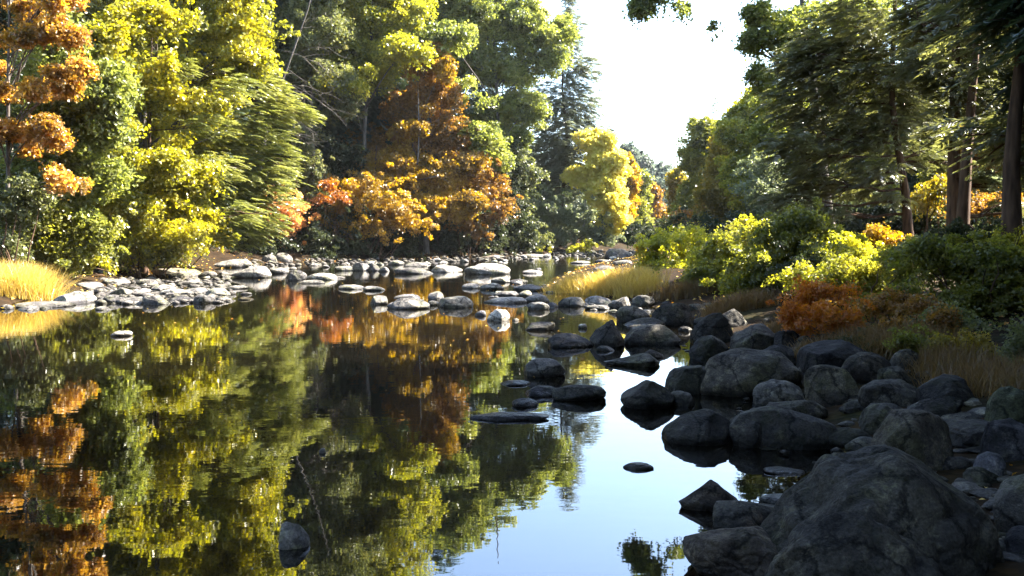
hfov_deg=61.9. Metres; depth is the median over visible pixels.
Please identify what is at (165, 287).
stone
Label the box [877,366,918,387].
boulder
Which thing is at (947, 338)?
weed
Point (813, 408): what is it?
boulder
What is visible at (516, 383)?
boulder
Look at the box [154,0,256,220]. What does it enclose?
hemlock tree
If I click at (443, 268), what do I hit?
stone
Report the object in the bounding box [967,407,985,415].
cobble
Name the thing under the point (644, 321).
boulder
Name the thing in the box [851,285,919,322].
shrub
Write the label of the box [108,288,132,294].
stone
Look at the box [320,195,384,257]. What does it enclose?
shrub
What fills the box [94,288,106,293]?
stone
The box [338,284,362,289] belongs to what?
stone
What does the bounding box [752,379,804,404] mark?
boulder
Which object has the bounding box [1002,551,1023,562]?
cobble
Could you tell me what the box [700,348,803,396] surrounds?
boulder
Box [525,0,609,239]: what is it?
spruce tree
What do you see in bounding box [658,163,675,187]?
hillside tree
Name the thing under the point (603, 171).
birch tree
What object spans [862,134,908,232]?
maple tree
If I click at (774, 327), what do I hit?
grass clump
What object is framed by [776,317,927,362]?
grass clump
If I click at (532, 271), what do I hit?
stone
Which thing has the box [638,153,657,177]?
hillside tree
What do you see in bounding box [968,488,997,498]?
cobble
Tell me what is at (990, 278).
shrub
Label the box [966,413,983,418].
cobble
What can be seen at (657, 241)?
shrub
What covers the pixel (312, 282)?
stone
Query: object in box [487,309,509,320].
boulder
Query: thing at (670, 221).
shrub
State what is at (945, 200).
shrub
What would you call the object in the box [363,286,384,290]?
stone
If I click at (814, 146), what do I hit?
hemlock tree
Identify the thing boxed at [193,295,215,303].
stone
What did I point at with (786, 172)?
maple tree
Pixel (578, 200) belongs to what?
hemlock tree
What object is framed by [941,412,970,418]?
cobble
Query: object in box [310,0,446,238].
maple tree
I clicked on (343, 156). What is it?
shrub
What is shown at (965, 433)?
boulder
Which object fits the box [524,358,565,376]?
boulder
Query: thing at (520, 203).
tree
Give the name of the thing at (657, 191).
maple tree
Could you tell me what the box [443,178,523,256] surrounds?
maple tree
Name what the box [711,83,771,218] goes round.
maple tree
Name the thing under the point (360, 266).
stone
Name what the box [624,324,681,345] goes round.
boulder
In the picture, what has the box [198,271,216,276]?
stone
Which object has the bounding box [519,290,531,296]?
stone
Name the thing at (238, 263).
stone
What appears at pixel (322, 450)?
boulder
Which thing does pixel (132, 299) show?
stone
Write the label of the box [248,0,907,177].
sky
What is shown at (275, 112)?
hemlock tree
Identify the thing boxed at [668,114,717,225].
maple tree
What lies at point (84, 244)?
shrub
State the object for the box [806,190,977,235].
shrub
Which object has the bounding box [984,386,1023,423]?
boulder
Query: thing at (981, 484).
gravel
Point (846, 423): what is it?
cobble
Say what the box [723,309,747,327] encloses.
boulder
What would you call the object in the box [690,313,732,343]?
boulder
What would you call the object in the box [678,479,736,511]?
boulder
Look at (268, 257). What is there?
stone
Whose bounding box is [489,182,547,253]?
shrub
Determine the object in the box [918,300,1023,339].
shrub
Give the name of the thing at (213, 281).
gravel
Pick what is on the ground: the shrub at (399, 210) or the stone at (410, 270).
the shrub at (399, 210)
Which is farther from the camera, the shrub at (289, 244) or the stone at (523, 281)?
the shrub at (289, 244)
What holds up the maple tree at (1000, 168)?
on the ground
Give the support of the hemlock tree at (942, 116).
on the ground
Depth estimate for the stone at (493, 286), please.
23.71 m
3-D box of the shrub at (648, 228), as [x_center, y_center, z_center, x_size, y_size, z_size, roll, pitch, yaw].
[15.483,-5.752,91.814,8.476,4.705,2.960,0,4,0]
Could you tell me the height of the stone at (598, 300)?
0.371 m
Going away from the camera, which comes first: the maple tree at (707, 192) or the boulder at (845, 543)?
the boulder at (845, 543)
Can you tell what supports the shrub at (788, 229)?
on the ground
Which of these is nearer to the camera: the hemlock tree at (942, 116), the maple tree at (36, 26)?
the maple tree at (36, 26)
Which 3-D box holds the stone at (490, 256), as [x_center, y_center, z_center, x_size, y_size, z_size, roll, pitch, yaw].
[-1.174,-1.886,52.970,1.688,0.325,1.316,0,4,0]
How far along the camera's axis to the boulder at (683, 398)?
7.88 m
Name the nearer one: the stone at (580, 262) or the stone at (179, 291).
the stone at (179, 291)
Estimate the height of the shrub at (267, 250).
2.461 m
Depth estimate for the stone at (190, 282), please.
26.29 m
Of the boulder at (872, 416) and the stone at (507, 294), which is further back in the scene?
the stone at (507, 294)
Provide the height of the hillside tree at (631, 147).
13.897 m
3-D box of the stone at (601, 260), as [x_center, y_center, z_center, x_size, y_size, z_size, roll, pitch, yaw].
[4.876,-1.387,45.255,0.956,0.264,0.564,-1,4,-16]
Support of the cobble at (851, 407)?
on the gravel at (981, 484)
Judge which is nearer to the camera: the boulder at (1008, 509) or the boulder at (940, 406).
the boulder at (1008, 509)
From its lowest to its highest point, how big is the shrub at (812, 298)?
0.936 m
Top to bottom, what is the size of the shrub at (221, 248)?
3.710 m
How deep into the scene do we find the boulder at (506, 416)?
7.29 m
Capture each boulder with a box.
[110,331,132,335]
[278,522,309,549]
[319,448,325,452]
[469,412,548,420]
[475,310,485,315]
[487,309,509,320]
[500,380,529,385]
[512,398,538,407]
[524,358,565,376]
[525,322,554,330]
[525,385,555,396]
[548,333,592,347]
[552,385,605,400]
[578,324,586,328]
[589,320,624,346]
[596,346,613,350]
[604,353,659,366]
[616,305,649,321]
[620,380,674,409]
[623,317,664,325]
[623,462,653,469]
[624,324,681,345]
[645,349,662,358]
[651,303,693,324]
[661,409,732,445]
[665,365,705,394]
[671,390,694,406]
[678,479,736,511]
[682,526,778,575]
[689,335,727,359]
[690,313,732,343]
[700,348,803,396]
[713,500,774,529]
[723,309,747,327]
[729,323,774,349]
[729,405,837,449]
[739,421,761,447]
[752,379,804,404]
[759,444,1004,575]
[764,344,796,365]
[764,511,944,575]
[768,400,827,419]
[773,330,799,346]
[795,335,814,350]
[796,340,866,372]
[804,365,858,406]
[811,316,828,337]
[829,427,872,447]
[841,352,890,384]
[858,379,916,407]
[859,403,902,434]
[870,409,953,470]
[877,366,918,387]
[890,349,920,370]
[907,396,962,416]
[915,374,974,406]
[942,418,989,448]
[973,451,1006,475]
[980,418,1023,461]
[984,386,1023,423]
[993,474,1023,532]
[1005,525,1023,554]
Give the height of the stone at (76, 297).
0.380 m
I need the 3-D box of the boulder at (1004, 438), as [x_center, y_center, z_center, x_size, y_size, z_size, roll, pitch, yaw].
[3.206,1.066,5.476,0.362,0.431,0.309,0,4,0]
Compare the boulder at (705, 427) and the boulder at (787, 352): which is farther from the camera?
the boulder at (787, 352)
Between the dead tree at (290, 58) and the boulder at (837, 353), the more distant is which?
the dead tree at (290, 58)
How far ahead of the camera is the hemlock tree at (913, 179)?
40.07 m
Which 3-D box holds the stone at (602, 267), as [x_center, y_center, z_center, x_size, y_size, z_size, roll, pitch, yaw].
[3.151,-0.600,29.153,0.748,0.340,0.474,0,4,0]
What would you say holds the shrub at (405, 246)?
on the ground
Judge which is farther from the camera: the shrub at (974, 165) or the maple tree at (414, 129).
the maple tree at (414, 129)
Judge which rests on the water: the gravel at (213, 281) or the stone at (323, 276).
the stone at (323, 276)
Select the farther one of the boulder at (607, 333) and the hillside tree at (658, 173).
the hillside tree at (658, 173)
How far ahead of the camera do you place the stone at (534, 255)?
54.73 m
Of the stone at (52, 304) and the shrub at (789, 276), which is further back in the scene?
the stone at (52, 304)
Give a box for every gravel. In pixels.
[94,276,235,303]
[231,248,634,265]
[682,308,1005,543]
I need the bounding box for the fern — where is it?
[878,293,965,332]
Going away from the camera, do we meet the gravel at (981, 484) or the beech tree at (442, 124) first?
the gravel at (981, 484)
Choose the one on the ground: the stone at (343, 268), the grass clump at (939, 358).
the grass clump at (939, 358)
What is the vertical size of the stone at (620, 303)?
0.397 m
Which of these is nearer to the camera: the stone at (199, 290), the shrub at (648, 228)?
the stone at (199, 290)
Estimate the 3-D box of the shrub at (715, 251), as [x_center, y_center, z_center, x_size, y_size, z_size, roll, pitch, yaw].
[4.657,-0.593,19.057,3.023,2.006,2.651,0,4,0]
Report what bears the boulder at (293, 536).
on the water
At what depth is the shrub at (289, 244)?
45.78 m
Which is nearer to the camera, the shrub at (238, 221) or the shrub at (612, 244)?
the shrub at (238, 221)
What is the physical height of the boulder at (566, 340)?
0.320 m
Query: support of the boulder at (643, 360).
on the water
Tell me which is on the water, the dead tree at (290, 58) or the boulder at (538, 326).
the boulder at (538, 326)
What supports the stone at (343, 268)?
on the water
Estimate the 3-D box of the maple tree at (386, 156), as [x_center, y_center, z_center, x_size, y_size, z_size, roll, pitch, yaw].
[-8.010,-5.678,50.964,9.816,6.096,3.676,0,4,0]
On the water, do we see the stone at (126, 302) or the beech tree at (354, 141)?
the stone at (126, 302)
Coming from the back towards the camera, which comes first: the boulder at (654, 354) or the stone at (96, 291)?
the stone at (96, 291)
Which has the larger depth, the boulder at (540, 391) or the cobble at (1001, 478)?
the boulder at (540, 391)
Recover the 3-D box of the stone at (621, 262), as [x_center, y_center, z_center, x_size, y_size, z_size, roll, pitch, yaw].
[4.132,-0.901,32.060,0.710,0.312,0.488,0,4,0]
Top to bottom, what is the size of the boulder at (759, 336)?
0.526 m
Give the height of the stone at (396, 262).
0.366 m
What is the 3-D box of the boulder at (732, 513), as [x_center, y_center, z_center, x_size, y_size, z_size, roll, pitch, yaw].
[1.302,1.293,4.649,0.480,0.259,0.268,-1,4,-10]
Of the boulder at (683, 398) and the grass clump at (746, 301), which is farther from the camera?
the grass clump at (746, 301)
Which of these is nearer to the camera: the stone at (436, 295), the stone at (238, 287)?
the stone at (436, 295)
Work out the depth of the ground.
19.18 m
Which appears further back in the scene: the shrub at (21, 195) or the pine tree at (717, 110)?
the pine tree at (717, 110)
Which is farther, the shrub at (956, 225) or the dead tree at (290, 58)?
the dead tree at (290, 58)
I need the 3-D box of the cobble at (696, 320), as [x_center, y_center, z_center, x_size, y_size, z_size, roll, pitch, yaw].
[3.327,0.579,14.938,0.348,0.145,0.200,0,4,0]
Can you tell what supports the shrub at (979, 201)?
on the ground
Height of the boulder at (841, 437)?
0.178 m
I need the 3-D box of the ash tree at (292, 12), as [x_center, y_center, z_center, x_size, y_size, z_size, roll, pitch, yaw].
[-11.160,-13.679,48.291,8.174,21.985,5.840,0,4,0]
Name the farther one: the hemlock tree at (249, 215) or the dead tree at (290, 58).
the dead tree at (290, 58)
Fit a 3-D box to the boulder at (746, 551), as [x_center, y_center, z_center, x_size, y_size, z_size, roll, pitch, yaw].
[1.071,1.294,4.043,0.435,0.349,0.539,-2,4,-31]
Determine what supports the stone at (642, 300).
on the ground
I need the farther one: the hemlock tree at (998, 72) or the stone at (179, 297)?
the hemlock tree at (998, 72)
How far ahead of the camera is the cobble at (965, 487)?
4.89 m
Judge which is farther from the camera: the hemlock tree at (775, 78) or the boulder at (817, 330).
the hemlock tree at (775, 78)
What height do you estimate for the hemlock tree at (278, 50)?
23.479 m
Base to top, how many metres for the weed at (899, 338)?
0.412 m
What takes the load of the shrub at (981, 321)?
on the ground
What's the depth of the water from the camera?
6.47 m
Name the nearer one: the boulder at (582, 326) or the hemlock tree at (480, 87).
the boulder at (582, 326)
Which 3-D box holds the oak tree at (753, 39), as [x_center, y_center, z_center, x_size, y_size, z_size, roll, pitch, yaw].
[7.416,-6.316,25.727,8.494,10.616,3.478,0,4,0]
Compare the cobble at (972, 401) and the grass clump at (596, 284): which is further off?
the grass clump at (596, 284)
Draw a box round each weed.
[826,327,885,356]
[880,323,939,355]
[922,327,1000,359]
[983,310,1023,365]
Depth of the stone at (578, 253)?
59.72 m
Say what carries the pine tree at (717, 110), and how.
on the ground
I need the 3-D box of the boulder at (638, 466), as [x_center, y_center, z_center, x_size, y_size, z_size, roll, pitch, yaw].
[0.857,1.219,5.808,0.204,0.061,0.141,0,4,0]
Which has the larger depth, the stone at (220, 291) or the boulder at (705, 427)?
the stone at (220, 291)
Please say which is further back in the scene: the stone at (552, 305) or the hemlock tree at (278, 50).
the hemlock tree at (278, 50)
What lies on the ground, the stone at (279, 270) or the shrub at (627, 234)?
the shrub at (627, 234)
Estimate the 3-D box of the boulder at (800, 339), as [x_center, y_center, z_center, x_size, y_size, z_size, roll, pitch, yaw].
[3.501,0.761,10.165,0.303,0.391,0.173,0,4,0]
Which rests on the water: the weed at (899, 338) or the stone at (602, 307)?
the stone at (602, 307)
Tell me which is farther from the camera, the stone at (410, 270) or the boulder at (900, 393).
the stone at (410, 270)
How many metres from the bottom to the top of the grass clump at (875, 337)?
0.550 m
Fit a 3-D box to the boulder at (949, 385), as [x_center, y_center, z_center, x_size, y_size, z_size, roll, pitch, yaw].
[3.504,0.884,6.934,0.403,0.344,0.432,0,4,0]
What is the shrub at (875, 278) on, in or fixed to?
on the ground
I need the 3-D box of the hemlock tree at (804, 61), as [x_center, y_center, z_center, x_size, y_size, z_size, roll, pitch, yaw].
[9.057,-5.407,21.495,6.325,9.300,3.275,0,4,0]
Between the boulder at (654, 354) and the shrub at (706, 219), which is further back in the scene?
the shrub at (706, 219)
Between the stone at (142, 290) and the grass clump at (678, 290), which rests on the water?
the stone at (142, 290)
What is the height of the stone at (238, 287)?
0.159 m
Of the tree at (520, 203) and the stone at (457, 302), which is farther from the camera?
the tree at (520, 203)
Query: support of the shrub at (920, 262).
on the ground
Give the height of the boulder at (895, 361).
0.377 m
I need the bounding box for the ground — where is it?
[0,140,1023,575]
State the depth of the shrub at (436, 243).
54.18 m
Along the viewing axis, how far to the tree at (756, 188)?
37.33 m
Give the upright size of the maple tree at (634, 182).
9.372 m
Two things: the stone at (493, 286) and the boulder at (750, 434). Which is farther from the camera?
the stone at (493, 286)
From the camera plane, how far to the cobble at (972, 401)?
6.70 m
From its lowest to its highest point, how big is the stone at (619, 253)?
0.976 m
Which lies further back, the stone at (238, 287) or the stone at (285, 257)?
the stone at (285, 257)
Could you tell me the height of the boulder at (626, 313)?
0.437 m
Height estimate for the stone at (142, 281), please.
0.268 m
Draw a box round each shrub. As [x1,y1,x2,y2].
[0,168,137,277]
[0,169,57,268]
[51,178,158,268]
[58,202,241,278]
[110,191,235,268]
[210,229,308,255]
[218,192,266,248]
[242,183,320,251]
[245,197,304,253]
[260,112,391,227]
[269,99,344,233]
[287,197,350,260]
[301,162,444,258]
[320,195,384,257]
[360,197,430,257]
[403,187,489,248]
[408,210,525,256]
[417,189,490,255]
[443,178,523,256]
[458,192,516,255]
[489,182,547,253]
[503,221,555,249]
[516,182,617,250]
[531,237,603,253]
[556,199,625,246]
[618,222,647,247]
[626,205,725,251]
[629,221,662,239]
[631,224,722,270]
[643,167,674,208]
[651,216,769,288]
[654,203,705,229]
[656,221,711,280]
[689,208,783,238]
[699,214,773,300]
[716,196,867,295]
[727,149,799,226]
[757,230,882,302]
[764,239,873,295]
[765,274,876,339]
[778,235,935,307]
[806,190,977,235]
[815,231,887,263]
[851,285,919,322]
[852,274,936,321]
[853,311,1005,332]
[860,221,913,248]
[883,229,1023,318]
[900,234,940,288]
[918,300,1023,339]
[923,206,1023,255]
[931,187,1023,232]
[935,169,1001,229]
[960,126,1000,231]
[980,221,1023,248]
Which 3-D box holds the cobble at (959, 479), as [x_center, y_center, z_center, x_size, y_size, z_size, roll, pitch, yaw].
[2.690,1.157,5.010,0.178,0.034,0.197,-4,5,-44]
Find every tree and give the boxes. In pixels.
[0,0,101,264]
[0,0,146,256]
[0,1,36,164]
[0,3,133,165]
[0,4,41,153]
[0,6,146,238]
[45,0,300,260]
[122,37,275,273]
[152,4,326,265]
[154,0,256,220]
[230,0,361,201]
[254,0,359,212]
[261,0,367,234]
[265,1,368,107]
[297,141,458,234]
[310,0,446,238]
[314,66,422,202]
[333,121,418,193]
[360,55,490,252]
[367,40,510,253]
[397,0,483,191]
[407,0,580,212]
[415,19,504,212]
[486,147,550,227]
[488,125,572,244]
[500,84,565,227]
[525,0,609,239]
[559,127,633,242]
[561,116,588,225]
[586,123,619,217]
[618,140,643,174]
[621,0,908,226]
[623,152,643,243]
[626,168,655,229]
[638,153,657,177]
[648,182,667,223]
[653,161,663,179]
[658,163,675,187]
[663,166,687,226]
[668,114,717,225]
[692,134,744,236]
[707,98,720,119]
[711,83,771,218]
[749,0,978,236]
[759,52,790,177]
[765,105,828,235]
[782,24,854,235]
[813,53,884,233]
[825,1,891,222]
[829,0,947,236]
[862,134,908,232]
[863,0,969,236]
[869,0,1023,231]
[894,0,1023,181]
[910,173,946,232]
[914,123,967,235]
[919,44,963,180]
[945,0,1009,232]
[955,0,1023,246]
[987,0,1023,68]
[987,125,1023,216]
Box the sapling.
[305,177,352,247]
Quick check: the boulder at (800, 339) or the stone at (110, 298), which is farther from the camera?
the stone at (110, 298)
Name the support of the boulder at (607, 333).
on the water
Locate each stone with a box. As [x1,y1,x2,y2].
[0,304,13,308]
[14,301,75,307]
[18,306,38,310]
[53,291,96,303]
[76,282,103,288]
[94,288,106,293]
[95,306,110,309]
[103,279,130,284]
[103,295,124,302]
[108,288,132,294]
[121,297,141,301]
[121,301,133,304]
[133,289,150,292]
[135,279,158,284]
[142,295,170,304]
[150,268,201,276]
[151,285,176,289]
[159,289,186,293]
[169,295,191,300]
[182,280,198,283]
[188,288,207,292]
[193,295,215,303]
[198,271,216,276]
[205,288,230,296]
[214,259,251,267]
[217,271,230,276]
[225,266,271,277]
[226,285,247,288]
[238,297,252,299]
[240,292,251,294]
[262,254,276,261]
[270,267,288,273]
[275,253,292,262]
[285,270,306,280]
[298,280,324,283]
[306,273,337,279]
[334,266,353,270]
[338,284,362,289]
[353,263,368,270]
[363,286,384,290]
[368,264,379,270]
[370,295,387,304]
[378,267,388,271]
[387,298,429,308]
[388,260,403,264]
[394,267,432,273]
[394,294,419,298]
[404,262,427,266]
[428,291,443,299]
[428,301,438,305]
[431,265,462,272]
[437,296,472,307]
[462,283,480,288]
[464,263,509,274]
[480,255,506,257]
[480,283,503,289]
[483,297,526,303]
[491,277,509,282]
[493,291,518,296]
[509,279,527,283]
[513,284,545,290]
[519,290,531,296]
[522,270,542,273]
[525,254,543,256]
[525,294,549,302]
[527,302,549,309]
[548,302,557,307]
[558,297,584,306]
[566,252,586,254]
[570,261,590,263]
[585,296,611,304]
[585,305,611,309]
[593,265,613,271]
[595,259,609,261]
[604,248,630,258]
[608,297,630,308]
[612,260,631,265]
[632,295,654,305]
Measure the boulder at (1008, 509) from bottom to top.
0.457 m
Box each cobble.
[150,286,162,290]
[678,326,691,331]
[689,304,707,310]
[694,317,703,323]
[759,493,782,504]
[763,317,775,322]
[764,466,804,475]
[836,421,854,426]
[839,401,865,413]
[845,436,871,451]
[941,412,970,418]
[943,456,972,469]
[951,481,983,494]
[953,449,966,452]
[954,477,975,483]
[960,446,979,453]
[963,466,998,483]
[964,398,981,405]
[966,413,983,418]
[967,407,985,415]
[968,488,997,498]
[981,497,993,509]
[997,475,1009,481]
[999,538,1005,550]
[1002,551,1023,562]
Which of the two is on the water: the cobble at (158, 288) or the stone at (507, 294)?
the stone at (507, 294)
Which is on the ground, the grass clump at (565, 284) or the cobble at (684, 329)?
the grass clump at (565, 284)
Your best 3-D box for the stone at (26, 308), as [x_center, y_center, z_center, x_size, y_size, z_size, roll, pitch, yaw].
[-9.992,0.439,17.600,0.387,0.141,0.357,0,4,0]
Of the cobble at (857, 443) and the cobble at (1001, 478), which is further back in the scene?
the cobble at (857, 443)
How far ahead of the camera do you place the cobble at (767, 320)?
13.39 m
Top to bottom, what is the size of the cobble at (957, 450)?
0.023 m
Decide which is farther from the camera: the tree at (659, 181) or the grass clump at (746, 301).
the tree at (659, 181)
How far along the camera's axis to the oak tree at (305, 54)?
52.20 m
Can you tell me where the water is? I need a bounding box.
[0,248,830,575]
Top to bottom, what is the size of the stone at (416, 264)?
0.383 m
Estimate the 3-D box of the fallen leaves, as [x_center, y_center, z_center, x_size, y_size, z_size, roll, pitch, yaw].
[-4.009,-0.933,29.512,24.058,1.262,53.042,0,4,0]
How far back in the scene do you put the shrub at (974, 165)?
26.36 m
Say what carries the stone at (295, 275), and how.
in the water
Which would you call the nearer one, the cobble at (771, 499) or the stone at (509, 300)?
the cobble at (771, 499)
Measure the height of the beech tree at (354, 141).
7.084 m
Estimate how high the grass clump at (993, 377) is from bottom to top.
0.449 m
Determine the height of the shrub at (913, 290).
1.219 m
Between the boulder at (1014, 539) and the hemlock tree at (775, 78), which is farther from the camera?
the hemlock tree at (775, 78)
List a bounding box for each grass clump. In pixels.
[0,258,84,299]
[537,269,591,293]
[564,265,643,297]
[604,263,670,298]
[645,276,725,301]
[694,284,791,318]
[726,315,836,336]
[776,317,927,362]
[837,316,978,358]
[894,338,1001,379]
[905,347,1023,399]
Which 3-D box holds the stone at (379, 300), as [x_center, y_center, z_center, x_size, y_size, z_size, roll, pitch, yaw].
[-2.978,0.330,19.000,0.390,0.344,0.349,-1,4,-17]
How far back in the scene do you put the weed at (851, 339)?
9.48 m
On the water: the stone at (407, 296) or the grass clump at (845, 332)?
the stone at (407, 296)
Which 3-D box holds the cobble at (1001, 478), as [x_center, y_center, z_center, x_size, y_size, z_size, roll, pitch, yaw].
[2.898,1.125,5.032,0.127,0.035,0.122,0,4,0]
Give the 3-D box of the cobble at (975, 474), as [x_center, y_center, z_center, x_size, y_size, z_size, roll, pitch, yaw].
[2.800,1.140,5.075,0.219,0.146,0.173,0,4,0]
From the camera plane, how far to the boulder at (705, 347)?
10.72 m
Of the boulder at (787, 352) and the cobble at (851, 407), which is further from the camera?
the boulder at (787, 352)
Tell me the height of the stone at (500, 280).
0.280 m
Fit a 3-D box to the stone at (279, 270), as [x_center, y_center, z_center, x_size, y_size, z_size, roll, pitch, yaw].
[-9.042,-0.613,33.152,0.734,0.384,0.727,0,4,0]
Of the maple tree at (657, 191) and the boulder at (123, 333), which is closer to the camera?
the boulder at (123, 333)
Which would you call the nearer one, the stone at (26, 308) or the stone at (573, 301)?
the stone at (26, 308)
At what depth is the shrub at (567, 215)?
63.22 m
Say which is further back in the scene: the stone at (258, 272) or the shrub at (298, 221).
the shrub at (298, 221)
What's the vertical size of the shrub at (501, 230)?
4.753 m
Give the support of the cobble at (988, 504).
on the ground
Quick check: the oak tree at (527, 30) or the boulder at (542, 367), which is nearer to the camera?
the boulder at (542, 367)
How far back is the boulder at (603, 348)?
11.50 m
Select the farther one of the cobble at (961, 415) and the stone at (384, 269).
the stone at (384, 269)
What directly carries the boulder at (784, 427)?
on the ground
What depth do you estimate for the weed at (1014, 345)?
7.64 m
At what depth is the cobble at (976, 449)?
5.68 m
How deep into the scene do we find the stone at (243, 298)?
20.12 m
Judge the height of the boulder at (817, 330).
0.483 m
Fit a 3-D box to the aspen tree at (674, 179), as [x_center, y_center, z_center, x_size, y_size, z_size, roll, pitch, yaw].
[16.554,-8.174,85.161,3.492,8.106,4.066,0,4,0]
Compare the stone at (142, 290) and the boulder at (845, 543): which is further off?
the stone at (142, 290)
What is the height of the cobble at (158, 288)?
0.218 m
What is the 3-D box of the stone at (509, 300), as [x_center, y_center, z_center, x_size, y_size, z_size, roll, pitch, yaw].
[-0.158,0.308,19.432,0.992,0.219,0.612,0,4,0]
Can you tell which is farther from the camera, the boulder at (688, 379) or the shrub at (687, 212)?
the shrub at (687, 212)
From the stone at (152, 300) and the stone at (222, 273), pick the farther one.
the stone at (222, 273)
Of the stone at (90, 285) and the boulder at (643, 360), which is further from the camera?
the stone at (90, 285)
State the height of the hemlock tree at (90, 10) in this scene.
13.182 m
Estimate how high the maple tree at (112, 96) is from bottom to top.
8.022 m
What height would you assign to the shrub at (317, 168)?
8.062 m
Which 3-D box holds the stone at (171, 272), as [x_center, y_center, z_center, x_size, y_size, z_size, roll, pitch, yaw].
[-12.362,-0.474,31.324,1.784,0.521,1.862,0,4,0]
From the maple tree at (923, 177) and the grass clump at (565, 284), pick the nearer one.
the grass clump at (565, 284)
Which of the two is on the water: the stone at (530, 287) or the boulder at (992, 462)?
the stone at (530, 287)
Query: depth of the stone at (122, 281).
25.89 m
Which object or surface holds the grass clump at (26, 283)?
on the ground
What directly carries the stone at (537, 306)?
on the water
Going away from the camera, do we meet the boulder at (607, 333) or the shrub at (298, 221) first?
the boulder at (607, 333)
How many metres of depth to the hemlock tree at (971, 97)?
16.53 m
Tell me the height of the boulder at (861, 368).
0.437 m
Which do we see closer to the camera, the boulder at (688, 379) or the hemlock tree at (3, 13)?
the boulder at (688, 379)
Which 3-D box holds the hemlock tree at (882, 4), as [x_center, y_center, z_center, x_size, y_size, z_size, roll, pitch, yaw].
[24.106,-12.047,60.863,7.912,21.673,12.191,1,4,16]
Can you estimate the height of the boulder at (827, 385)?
0.549 m
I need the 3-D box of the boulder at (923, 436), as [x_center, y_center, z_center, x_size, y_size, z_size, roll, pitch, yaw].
[2.577,1.097,5.552,0.524,0.627,0.380,0,4,0]
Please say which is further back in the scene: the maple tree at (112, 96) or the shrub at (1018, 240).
the maple tree at (112, 96)
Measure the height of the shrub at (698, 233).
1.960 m
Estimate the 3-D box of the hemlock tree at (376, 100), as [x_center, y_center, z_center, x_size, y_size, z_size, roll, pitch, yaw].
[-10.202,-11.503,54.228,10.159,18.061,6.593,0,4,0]
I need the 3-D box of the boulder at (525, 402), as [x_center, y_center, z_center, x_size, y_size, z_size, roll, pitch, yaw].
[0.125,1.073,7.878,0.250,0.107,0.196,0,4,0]
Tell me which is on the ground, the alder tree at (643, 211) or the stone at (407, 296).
the alder tree at (643, 211)
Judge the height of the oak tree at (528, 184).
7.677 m
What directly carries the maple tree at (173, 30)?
on the ground
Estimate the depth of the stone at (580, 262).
43.60 m
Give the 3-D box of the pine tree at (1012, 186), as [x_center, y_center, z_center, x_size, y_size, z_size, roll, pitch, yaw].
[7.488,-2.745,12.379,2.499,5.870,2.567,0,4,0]
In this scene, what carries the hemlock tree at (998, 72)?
on the ground
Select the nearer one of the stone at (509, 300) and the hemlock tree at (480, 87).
the stone at (509, 300)
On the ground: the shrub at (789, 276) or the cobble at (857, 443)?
the shrub at (789, 276)
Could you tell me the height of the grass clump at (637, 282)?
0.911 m
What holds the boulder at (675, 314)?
on the ground
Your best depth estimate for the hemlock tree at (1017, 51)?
10.65 m
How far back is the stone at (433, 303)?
18.58 m
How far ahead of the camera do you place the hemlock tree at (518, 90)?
70.74 m
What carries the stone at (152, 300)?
on the water
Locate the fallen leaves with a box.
[1,241,1017,499]
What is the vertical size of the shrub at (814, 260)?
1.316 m
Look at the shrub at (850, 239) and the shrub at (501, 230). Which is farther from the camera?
the shrub at (501, 230)
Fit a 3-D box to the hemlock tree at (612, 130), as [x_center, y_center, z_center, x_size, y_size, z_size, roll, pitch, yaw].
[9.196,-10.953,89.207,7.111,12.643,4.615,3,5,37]
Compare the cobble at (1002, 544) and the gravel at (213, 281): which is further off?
the gravel at (213, 281)
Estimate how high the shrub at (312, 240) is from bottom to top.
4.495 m
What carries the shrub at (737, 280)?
on the ground
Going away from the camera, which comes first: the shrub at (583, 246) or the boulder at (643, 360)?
the boulder at (643, 360)
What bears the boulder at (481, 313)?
on the water
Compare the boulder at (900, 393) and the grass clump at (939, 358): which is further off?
the grass clump at (939, 358)
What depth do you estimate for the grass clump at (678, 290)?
18.63 m
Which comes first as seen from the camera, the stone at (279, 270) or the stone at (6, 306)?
the stone at (6, 306)
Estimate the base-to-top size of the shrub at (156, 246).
2.897 m
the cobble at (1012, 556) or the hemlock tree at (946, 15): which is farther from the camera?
the hemlock tree at (946, 15)
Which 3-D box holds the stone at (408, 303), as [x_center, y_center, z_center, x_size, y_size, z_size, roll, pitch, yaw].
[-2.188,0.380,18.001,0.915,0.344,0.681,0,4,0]
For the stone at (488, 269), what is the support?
on the water
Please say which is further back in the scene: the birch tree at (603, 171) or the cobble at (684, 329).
the birch tree at (603, 171)
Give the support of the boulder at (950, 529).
on the ground
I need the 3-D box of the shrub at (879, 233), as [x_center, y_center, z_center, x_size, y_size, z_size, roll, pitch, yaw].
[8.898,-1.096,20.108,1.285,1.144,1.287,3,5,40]
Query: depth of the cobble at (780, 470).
5.67 m
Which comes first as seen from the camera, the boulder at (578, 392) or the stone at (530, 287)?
the boulder at (578, 392)
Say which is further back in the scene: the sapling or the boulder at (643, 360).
the sapling
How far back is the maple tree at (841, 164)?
44.77 m
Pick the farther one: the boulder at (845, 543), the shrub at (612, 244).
the shrub at (612, 244)

